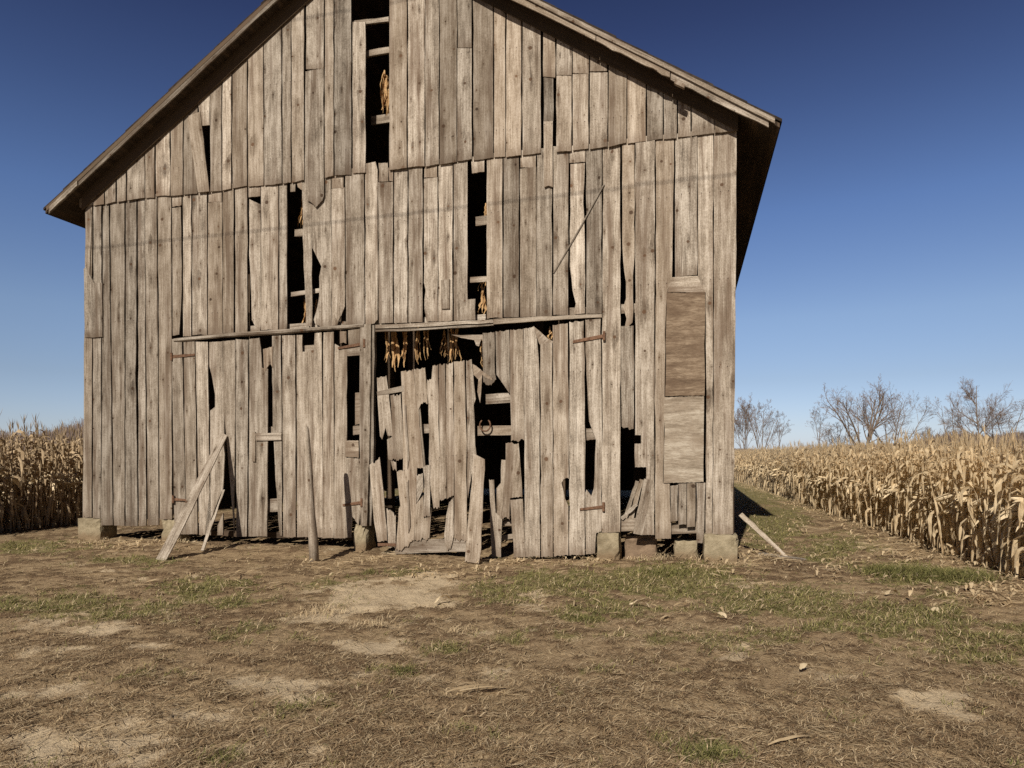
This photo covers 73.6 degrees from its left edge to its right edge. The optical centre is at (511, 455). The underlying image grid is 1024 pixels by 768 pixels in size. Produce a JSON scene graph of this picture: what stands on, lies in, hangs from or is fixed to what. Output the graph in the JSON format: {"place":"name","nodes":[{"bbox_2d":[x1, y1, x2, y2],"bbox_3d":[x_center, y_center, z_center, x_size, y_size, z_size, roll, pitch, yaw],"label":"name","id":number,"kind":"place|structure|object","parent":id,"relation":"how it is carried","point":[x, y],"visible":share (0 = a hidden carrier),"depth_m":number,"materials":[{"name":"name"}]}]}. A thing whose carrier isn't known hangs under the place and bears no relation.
{"place":"outdoors","nodes":[
{"label":"outdoors","id":0,"kind":"place"},
{"bbox_2d":[0,463,1023,767],"bbox_3d":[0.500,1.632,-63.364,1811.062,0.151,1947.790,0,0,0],"label":"ground","id":1,"kind":"structure","parent":0,"point":[374,593],"depth_m":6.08,"materials":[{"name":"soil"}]},
{"bbox_2d":[0,452,7,532],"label":"corn stalk","id":2,"kind":"object","parent":1,"relation":"on","point":[1,513],"visible":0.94,"depth_m":14.05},
{"bbox_2d":[0,429,20,529],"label":"corn stalk","id":3,"kind":"object","parent":1,"relation":"on","point":[6,504],"visible":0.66,"depth_m":14.55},
{"bbox_2d":[1,424,24,527],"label":"corn stalk","id":4,"kind":"object","parent":1,"relation":"on","point":[14,454],"visible":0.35,"depth_m":14.95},
{"bbox_2d":[4,420,26,531],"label":"corn stalk","id":5,"kind":"object","parent":1,"relation":"on","point":[18,481],"visible":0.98,"depth_m":14.31,"materials":[{"name":"plant"}]},
{"bbox_2d":[0,444,31,529],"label":"corn stalk","id":6,"kind":"object","parent":1,"relation":"on","point":[7,478],"visible":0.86,"depth_m":14.53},
{"bbox_2d":[8,438,34,526],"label":"corn stalk","id":7,"kind":"object","parent":1,"relation":"on","point":[20,496],"visible":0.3,"depth_m":15.16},
{"bbox_2d":[15,415,40,528],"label":"corn stalk","id":8,"kind":"object","parent":1,"relation":"on","point":[30,497],"visible":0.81,"depth_m":14.77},
{"bbox_2d":[14,427,45,529],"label":"corn stalk","id":9,"kind":"object","parent":1,"relation":"on","point":[32,479],"visible":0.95,"depth_m":14.72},
{"bbox_2d":[16,425,45,525],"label":"corn stalk","id":10,"kind":"object","parent":1,"relation":"on","point":[27,476],"visible":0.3,"depth_m":15.43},
{"bbox_2d":[20,439,45,526],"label":"corn stalk","id":11,"kind":"object","parent":1,"relation":"on","point":[23,498],"visible":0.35,"depth_m":15.28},
{"bbox_2d":[24,421,53,528],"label":"corn stalk","id":12,"kind":"object","parent":1,"relation":"on","point":[42,506],"visible":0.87,"depth_m":15.04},
{"bbox_2d":[27,420,50,524],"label":"corn stalk","id":13,"kind":"object","parent":1,"relation":"on","point":[36,423],"visible":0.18,"depth_m":15.64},
{"bbox_2d":[28,416,52,524],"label":"corn stalk","id":14,"kind":"object","parent":1,"relation":"on","point":[29,443],"visible":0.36,"depth_m":15.61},
{"bbox_2d":[0,416,83,457],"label":"woods","id":15,"kind":"object","parent":1,"relation":"on","point":[75,426],"visible":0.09,"depth_m":184.12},
{"bbox_2d":[44,434,64,526],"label":"corn stalk","id":16,"kind":"object","parent":1,"relation":"on","point":[53,502],"visible":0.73,"depth_m":15.35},
{"bbox_2d":[43,426,68,528],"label":"corn stalk","id":17,"kind":"object","parent":1,"relation":"on","point":[53,484],"visible":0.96,"depth_m":15.15,"materials":[{"name":"plant"}]},
{"bbox_2d":[46,437,72,525],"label":"corn stalk","id":18,"kind":"object","parent":1,"relation":"on","point":[55,518],"visible":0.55,"depth_m":15.50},
{"bbox_2d":[51,426,76,525],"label":"corn stalk","id":19,"kind":"object","parent":1,"relation":"on","point":[68,510],"visible":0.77,"depth_m":15.47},
{"bbox_2d":[57,423,82,525],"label":"corn stalk","id":20,"kind":"object","parent":1,"relation":"on","point":[75,481],"visible":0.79,"depth_m":15.64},
{"bbox_2d":[61,430,82,524],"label":"corn stalk","id":21,"kind":"object","parent":1,"relation":"on","point":[74,496],"visible":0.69,"depth_m":15.77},
{"bbox_2d":[66,450,82,523],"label":"corn stalk","id":22,"kind":"object","parent":1,"relation":"on","point":[77,489],"visible":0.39,"depth_m":15.86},
{"bbox_2d":[156,432,226,560],"bbox_3d":[-5.280,0.603,11.432,0.175,2.059,1.940,0,0,5],"label":"leaning plank","id":23,"kind":"object","parent":1,"relation":"on","point":[180,523],"visible":0.95,"depth_m":11.26,"materials":[{"name":"brown wood"}]},
{"bbox_2d":[201,490,224,550],"bbox_3d":[-5.223,1.115,11.963,0.057,0.996,0.860,0,0,0],"label":"leaning stick","id":24,"kind":"object","parent":1,"relation":"on","point":[210,528],"visible":1,"depth_m":11.88,"materials":[{"name":"brown wood"}]},
{"bbox_2d":[303,426,318,561],"bbox_3d":[-3.141,0.617,10.685,0.334,2.144,0.149,0,0,37],"label":"plank","id":25,"kind":"object","parent":1,"relation":"on","point":[312,527],"visible":0.92,"depth_m":10.64,"materials":[{"name":"brown wood"}]},
{"bbox_2d":[43,0,781,563],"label":"tobacco barn","id":26,"kind":"structure","parent":1,"relation":"on","point":[615,184],"depth_m":11.61,"materials":[{"name":"brown wood"}]},
{"bbox_2d":[170,328,364,537],"bbox_3d":[-4.399,-0.352,12.173,3.945,3.650,0.102,0,0,15],"label":"barn door","id":27,"kind":"structure","parent":26,"relation":"in","point":[240,407],"depth_m":12.17,"materials":[{"name":"brown wood"}]},
{"bbox_2d":[380,70,388,115],"bbox_3d":[-2.232,-6.316,11.937,0.188,0.783,0.120,0,0,-44],"label":"tobacco bunch","id":28,"kind":"object","parent":26,"relation":"hanging from","point":[384,93],"visible":0.98,"depth_m":11.93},
{"bbox_2d":[391,332,399,371],"bbox_3d":[-2.046,-1.907,11.991,0.162,0.883,0.085,0,0,0],"label":"tobacco bunch","id":29,"kind":"object","parent":26,"relation":"hanging from","point":[395,349],"visible":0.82,"depth_m":11.98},
{"bbox_2d":[401,331,406,365],"bbox_3d":[-1.877,-1.933,11.909,0.101,0.800,0.096,0,0,33],"label":"tobacco bunch","id":30,"kind":"object","parent":26,"relation":"hanging from","point":[404,349],"visible":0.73,"depth_m":11.90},
{"bbox_2d":[414,327,420,361],"bbox_3d":[-1.627,-1.914,11.845,0.144,0.676,0.064,0,0,-40],"label":"tobacco bunch","id":31,"kind":"object","parent":26,"relation":"hanging from","point":[416,349],"visible":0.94,"depth_m":11.83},
{"bbox_2d":[423,330,430,359],"bbox_3d":[-1.467,-2.012,11.754,0.128,0.746,0.108,0,0,45],"label":"tobacco bunch","id":32,"kind":"object","parent":26,"relation":"hanging from","point":[425,338],"visible":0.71,"depth_m":11.74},
{"bbox_2d":[369,359,491,553],"bbox_3d":[-1.369,0.044,11.392,2.172,3.236,0.076,0,0,15],"label":"barn door","id":33,"kind":"structure","parent":26,"relation":"in","point":[452,445],"depth_m":11.39,"materials":[{"name":"brown wood"}]},
{"bbox_2d":[449,329,454,361],"bbox_3d":[-1.031,-1.899,11.716,0.102,0.658,0.109,0,0,0],"label":"tobacco bunch","id":34,"kind":"object","parent":26,"relation":"hanging from","point":[452,342],"visible":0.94,"depth_m":11.70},
{"bbox_2d":[478,289,486,314],"bbox_3d":[-0.495,-2.576,11.428,0.158,0.454,0.084,0,0,0],"label":"tobacco bunch","id":35,"kind":"object","parent":26,"relation":"hanging from","point":[483,302],"visible":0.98,"depth_m":11.42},
{"bbox_2d":[454,318,605,556],"bbox_3d":[0.228,-0.242,10.990,2.554,3.803,0.072,0,0,16],"label":"barn door","id":36,"kind":"structure","parent":26,"relation":"in","point":[517,356],"depth_m":10.88,"materials":[{"name":"brown wood"}]},
{"bbox_2d":[625,480,638,517],"bbox_3d":[1.871,0.695,10.758,0.239,0.608,0.034,0,0,15],"label":"loose slat","id":37,"kind":"object","parent":26,"relation":"in","point":[632,495],"visible":0.84,"depth_m":10.74,"materials":[{"name":"brown wood"}]},
{"bbox_2d":[629,479,643,517],"bbox_3d":[1.936,0.687,10.669,0.237,0.643,0.038,0,0,14],"label":"loose slat","id":38,"kind":"object","parent":26,"relation":"on","point":[636,496],"visible":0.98,"depth_m":10.66,"materials":[{"name":"brown wood"}]},
{"bbox_2d":[633,479,652,534],"bbox_3d":[2.013,0.792,10.524,0.296,0.873,0.061,0,0,0],"label":"loose slat","id":39,"kind":"object","parent":26,"relation":"on","point":[640,519],"visible":1,"depth_m":10.52,"materials":[{"name":"brown wood"}]},
{"bbox_2d":[465,454,484,563],"bbox_3d":[-0.569,0.804,10.736,0.237,1.671,0.855,0,0,3],"label":"leaning plank","id":40,"kind":"object","parent":1,"relation":"on","point":[473,539],"visible":1,"depth_m":10.67,"materials":[{"name":"brown wood"}]},
{"bbox_2d":[46,480,1023,617],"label":"leaf litter","id":41,"kind":"object","parent":1,"relation":"on","point":[971,584],"visible":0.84,"depth_m":10.16,"materials":[{"name":"plant"}]},
{"bbox_2d":[734,392,763,449],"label":"bare tree","id":42,"kind":"object","parent":1,"relation":"on","point":[745,422],"visible":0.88,"depth_m":84.98,"materials":[{"name":"brown plant"}]},
{"bbox_2d":[739,513,786,555],"bbox_3d":[4.021,1.281,10.929,0.069,0.684,0.885,0,0,-38],"label":"leaning board","id":43,"kind":"object","parent":1,"relation":"on","point":[753,526],"visible":0.91,"depth_m":10.96,"materials":[{"name":"brown wood"}]},
{"bbox_2d":[745,399,783,448],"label":"bare tree","id":44,"kind":"object","parent":1,"relation":"on","point":[765,420],"visible":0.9,"depth_m":94.45,"materials":[{"name":"brown plant"}]},
{"bbox_2d":[759,414,792,446],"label":"bare tree","id":45,"kind":"object","parent":1,"relation":"on","point":[783,428],"visible":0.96,"depth_m":94.68,"materials":[{"name":"brown plant"}]},
{"bbox_2d":[768,735,811,744],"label":"dry corn leaf","id":46,"kind":"object","parent":1,"relation":"on","point":[785,738],"visible":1,"depth_m":3.77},
{"bbox_2d":[805,402,833,442],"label":"bare tree","id":47,"kind":"object","parent":1,"relation":"on","point":[818,440],"visible":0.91,"depth_m":109.57,"materials":[{"name":"brown plant"}]},
{"bbox_2d":[817,419,860,445],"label":"bare tree","id":48,"kind":"object","parent":1,"relation":"on","point":[828,433],"visible":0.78,"depth_m":105.10,"materials":[{"name":"brown plant"}]},
{"bbox_2d":[836,444,858,521],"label":"corn stalk","id":49,"kind":"object","parent":1,"relation":"on","point":[847,488],"visible":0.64,"depth_m":16.48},
{"bbox_2d":[845,446,866,523],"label":"corn stalk","id":50,"kind":"object","parent":1,"relation":"on","point":[856,504],"visible":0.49,"depth_m":16.26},
{"bbox_2d":[845,443,869,522],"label":"corn stalk","id":51,"kind":"object","parent":1,"relation":"on","point":[860,497],"visible":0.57,"depth_m":16.24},
{"bbox_2d":[850,446,872,524],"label":"corn stalk","id":52,"kind":"object","parent":1,"relation":"on","point":[861,489],"visible":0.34,"depth_m":15.93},
{"bbox_2d":[850,443,879,526],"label":"corn stalk","id":53,"kind":"object","parent":1,"relation":"on","point":[858,485],"visible":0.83,"depth_m":15.30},
{"bbox_2d":[816,377,917,448],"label":"bare tree","id":54,"kind":"object","parent":1,"relation":"on","point":[871,429],"visible":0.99,"depth_m":100.59,"materials":[{"name":"brown plant"}]},
{"bbox_2d":[862,441,874,525],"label":"corn stalk","id":55,"kind":"object","parent":1,"relation":"on","point":[867,498],"visible":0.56,"depth_m":15.43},
{"bbox_2d":[862,435,885,526],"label":"corn stalk","id":56,"kind":"object","parent":1,"relation":"on","point":[870,488],"visible":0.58,"depth_m":15.01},
{"bbox_2d":[869,434,887,528],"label":"corn stalk","id":57,"kind":"object","parent":1,"relation":"on","point":[879,523],"visible":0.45,"depth_m":14.70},
{"bbox_2d":[734,430,1023,452],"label":"woods","id":58,"kind":"object","parent":1,"relation":"on","point":[999,435],"visible":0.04,"depth_m":192.60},
{"bbox_2d":[870,436,888,530],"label":"corn stalk","id":59,"kind":"object","parent":1,"relation":"on","point":[879,490],"visible":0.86,"depth_m":14.44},
{"bbox_2d":[867,440,896,529],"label":"corn stalk","id":60,"kind":"object","parent":1,"relation":"on","point":[868,470],"visible":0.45,"depth_m":14.48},
{"bbox_2d":[873,440,892,528],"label":"corn stalk","id":61,"kind":"object","parent":1,"relation":"on","point":[874,521],"visible":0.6,"depth_m":14.51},
{"bbox_2d":[881,444,899,532],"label":"corn stalk","id":62,"kind":"object","parent":1,"relation":"on","point":[887,513],"visible":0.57,"depth_m":13.98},
{"bbox_2d":[846,389,938,446],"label":"bare tree","id":63,"kind":"object","parent":1,"relation":"on","point":[901,416],"visible":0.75,"depth_m":104.78,"materials":[{"name":"brown plant"}]},
{"bbox_2d":[881,455,903,528],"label":"corn stalk","id":64,"kind":"object","parent":1,"relation":"on","point":[892,477],"visible":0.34,"depth_m":13.72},
{"bbox_2d":[885,429,902,535],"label":"corn stalk","id":65,"kind":"object","parent":1,"relation":"on","point":[891,489],"visible":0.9,"depth_m":13.45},
{"bbox_2d":[894,429,917,537],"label":"corn stalk","id":66,"kind":"object","parent":1,"relation":"on","point":[902,481],"visible":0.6,"depth_m":13.28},
{"bbox_2d":[894,427,924,535],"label":"corn stalk","id":67,"kind":"object","parent":1,"relation":"on","point":[902,515],"visible":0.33,"depth_m":13.16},
{"bbox_2d":[900,440,919,530],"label":"corn stalk","id":68,"kind":"object","parent":1,"relation":"on","point":[904,495],"visible":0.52,"depth_m":12.93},
{"bbox_2d":[902,454,924,538],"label":"corn stalk","id":69,"kind":"object","parent":1,"relation":"on","point":[912,517],"visible":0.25,"depth_m":12.84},
{"bbox_2d":[907,437,927,541],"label":"corn stalk","id":70,"kind":"object","parent":1,"relation":"on","point":[910,500],"visible":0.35,"depth_m":12.61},
{"bbox_2d":[907,441,928,543],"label":"corn stalk","id":71,"kind":"object","parent":1,"relation":"on","point":[915,505],"visible":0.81,"depth_m":12.25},
{"bbox_2d":[908,445,929,542],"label":"corn stalk","id":72,"kind":"object","parent":1,"relation":"on","point":[922,493],"visible":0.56,"depth_m":12.35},
{"bbox_2d":[908,455,931,541],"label":"corn stalk","id":73,"kind":"object","parent":1,"relation":"on","point":[917,482],"visible":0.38,"depth_m":12.38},
{"bbox_2d":[915,427,934,540],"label":"corn stalk","id":74,"kind":"object","parent":1,"relation":"on","point":[932,444],"visible":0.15,"depth_m":12.57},
{"bbox_2d":[918,449,941,544],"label":"corn stalk","id":75,"kind":"object","parent":1,"relation":"on","point":[936,494],"visible":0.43,"depth_m":11.92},
{"bbox_2d":[918,451,943,545],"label":"corn stalk","id":76,"kind":"object","parent":1,"relation":"on","point":[926,493],"visible":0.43,"depth_m":11.98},
{"bbox_2d":[912,425,949,443],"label":"bare shrub","id":77,"kind":"object","parent":1,"relation":"on","point":[921,435],"visible":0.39,"depth_m":99.67,"materials":[{"name":"brown plant"}]},
{"bbox_2d":[917,429,946,549],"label":"corn stalk","id":78,"kind":"object","parent":1,"relation":"on","point":[927,486],"visible":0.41,"depth_m":11.73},
{"bbox_2d":[910,441,954,554],"bbox_3d":[6.824,0.676,11.055,0.615,1.923,0.516,-8,-8,30],"label":"corn stalk","id":79,"kind":"object","parent":1,"relation":"on","point":[945,497],"visible":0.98,"depth_m":11.06,"materials":[{"name":"plant"}]},
{"bbox_2d":[930,440,949,548],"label":"corn stalk","id":80,"kind":"object","parent":1,"relation":"on","point":[936,467],"visible":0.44,"depth_m":11.50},
{"bbox_2d":[938,447,951,552],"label":"corn stalk","id":81,"kind":"object","parent":1,"relation":"on","point":[945,533],"visible":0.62,"depth_m":11.24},
{"bbox_2d":[932,443,961,551],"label":"corn stalk","id":82,"kind":"object","parent":1,"relation":"on","point":[944,507],"visible":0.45,"depth_m":11.27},
{"bbox_2d":[935,445,959,555],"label":"corn stalk","id":83,"kind":"object","parent":1,"relation":"on","point":[946,511],"visible":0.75,"depth_m":11.00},
{"bbox_2d":[939,431,961,547],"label":"corn stalk","id":84,"kind":"object","parent":1,"relation":"on","point":[955,434],"visible":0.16,"depth_m":11.25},
{"bbox_2d":[934,396,969,440],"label":"bare tree","id":85,"kind":"object","parent":1,"relation":"on","point":[948,416],"visible":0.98,"depth_m":95.10,"materials":[{"name":"brown plant"}]},
{"bbox_2d":[943,439,967,553],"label":"corn stalk","id":86,"kind":"object","parent":1,"relation":"on","point":[952,504],"visible":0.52,"depth_m":11.01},
{"bbox_2d":[940,432,975,552],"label":"corn stalk","id":87,"kind":"object","parent":1,"relation":"on","point":[958,451],"visible":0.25,"depth_m":11.10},
{"bbox_2d":[951,453,970,556],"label":"corn stalk","id":88,"kind":"object","parent":1,"relation":"on","point":[966,529],"visible":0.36,"depth_m":10.79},
{"bbox_2d":[945,430,979,556],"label":"corn stalk","id":89,"kind":"object","parent":1,"relation":"on","point":[952,522],"visible":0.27,"depth_m":10.91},
{"bbox_2d":[953,428,980,558],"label":"corn stalk","id":90,"kind":"object","parent":1,"relation":"on","point":[958,458],"visible":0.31,"depth_m":10.57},
{"bbox_2d":[949,432,986,562],"bbox_3d":[7.000,0.602,10.310,0.605,2.057,0.507,0,0,-12],"label":"corn stalk","id":91,"kind":"object","parent":1,"relation":"on","point":[965,494],"visible":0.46,"depth_m":10.38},
{"bbox_2d":[947,444,995,567],"bbox_3d":[6.816,0.685,10.043,0.448,1.934,0.599,-18,-15,34],"label":"corn stalk","id":92,"kind":"object","parent":1,"relation":"on","point":[974,515],"visible":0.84,"depth_m":10.02,"materials":[{"name":"plant"}]},
{"bbox_2d":[955,438,989,559],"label":"corn stalk","id":93,"kind":"object","parent":1,"relation":"on","point":[971,467],"visible":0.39,"depth_m":10.32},
{"bbox_2d":[956,453,989,560],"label":"corn stalk","id":94,"kind":"object","parent":1,"relation":"on","point":[962,511],"visible":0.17,"depth_m":10.56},
{"bbox_2d":[937,378,1020,444],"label":"bare tree","id":95,"kind":"object","parent":1,"relation":"on","point":[989,414],"visible":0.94,"depth_m":96.18,"materials":[{"name":"brown plant"}]},
{"bbox_2d":[960,445,998,567],"bbox_3d":[6.813,0.723,9.797,0.512,1.809,0.437,-2,-3,2],"label":"corn stalk","id":96,"kind":"object","parent":1,"relation":"on","point":[986,526],"visible":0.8,"depth_m":9.78,"materials":[{"name":"plant"}]},
{"bbox_2d":[959,440,999,564],"bbox_3d":[6.924,0.655,10.196,0.607,1.958,0.453,3,-3,-17],"label":"corn stalk","id":97,"kind":"object","parent":1,"relation":"on","point":[977,542],"visible":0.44,"depth_m":10.13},
{"bbox_2d":[967,424,1008,562],"bbox_3d":[6.977,0.561,9.996,0.329,2.137,0.592,0,0,6],"label":"corn stalk","id":98,"kind":"object","parent":1,"relation":"on","point":[986,438],"visible":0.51,"depth_m":10.03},
{"bbox_2d":[971,442,1007,564],"bbox_3d":[7.008,0.668,9.982,0.718,1.928,0.311,0,0,-15],"label":"corn stalk","id":99,"kind":"object","parent":1,"relation":"on","point":[979,551],"visible":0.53,"depth_m":9.99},
{"bbox_2d":[968,400,1023,443],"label":"bare tree","id":100,"kind":"object","parent":1,"relation":"on","point":[1012,426],"visible":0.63,"depth_m":97.70,"materials":[{"name":"brown plant"}]},
{"bbox_2d":[979,447,1021,561],"bbox_3d":[6.923,0.702,9.746,0.283,1.857,0.634,0,0,-32],"label":"corn stalk","id":101,"kind":"object","parent":1,"relation":"on","point":[990,544],"visible":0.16,"depth_m":9.76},
{"bbox_2d":[988,436,1019,570],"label":"corn stalk","id":102,"kind":"object","parent":1,"relation":"on","point":[998,556],"visible":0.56,"depth_m":9.54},
{"bbox_2d":[987,430,1020,562],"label":"corn stalk","id":103,"kind":"object","parent":1,"relation":"on","point":[1011,437],"visible":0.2,"depth_m":9.60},
{"bbox_2d":[989,442,1019,567],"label":"corn stalk","id":104,"kind":"object","parent":1,"relation":"on","point":[998,508],"visible":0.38,"depth_m":9.30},
{"bbox_2d":[988,441,1021,572],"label":"corn stalk","id":105,"kind":"object","parent":1,"relation":"on","point":[1004,504],"visible":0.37,"depth_m":9.39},
{"bbox_2d":[988,436,1022,567],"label":"corn stalk","id":106,"kind":"object","parent":1,"relation":"on","point":[989,482],"visible":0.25,"depth_m":9.48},
{"bbox_2d":[988,442,1023,566],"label":"corn stalk","id":107,"kind":"object","parent":1,"relation":"on","point":[1003,516],"visible":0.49,"depth_m":9.14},
{"bbox_2d":[990,443,1023,567],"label":"corn stalk","id":108,"kind":"object","parent":1,"relation":"on","point":[993,520],"visible":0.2,"depth_m":9.58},
{"bbox_2d":[992,428,1023,574],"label":"corn stalk","id":109,"kind":"object","parent":1,"relation":"on","point":[997,485],"visible":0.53,"depth_m":9.00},
{"bbox_2d":[996,439,1023,577],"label":"corn stalk","id":110,"kind":"object","parent":1,"relation":"on","point":[1007,566],"visible":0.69,"depth_m":8.88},
{"bbox_2d":[1000,443,1023,569],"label":"corn stalk","id":111,"kind":"object","parent":1,"relation":"on","point":[1016,517],"visible":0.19,"depth_m":9.06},
{"bbox_2d":[1006,466,1023,577],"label":"corn stalk","id":112,"kind":"object","parent":1,"relation":"on","point":[1017,523],"visible":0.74,"depth_m":8.73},
{"bbox_2d":[1007,449,1023,570],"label":"corn stalk","id":113,"kind":"object","parent":1,"relation":"on","point":[1019,499],"visible":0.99,"depth_m":8.63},
{"bbox_2d":[0,409,1023,574],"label":"corn field","id":114,"kind":"structure","parent":0,"point":[813,475],"depth_m":20.84,"materials":[{"name":"plant"}]},
{"bbox_2d":[0,0,1023,449],"label":"sky","id":115,"kind":"structure","parent":0,"point":[886,242],"materials":[{"name":"blue"}]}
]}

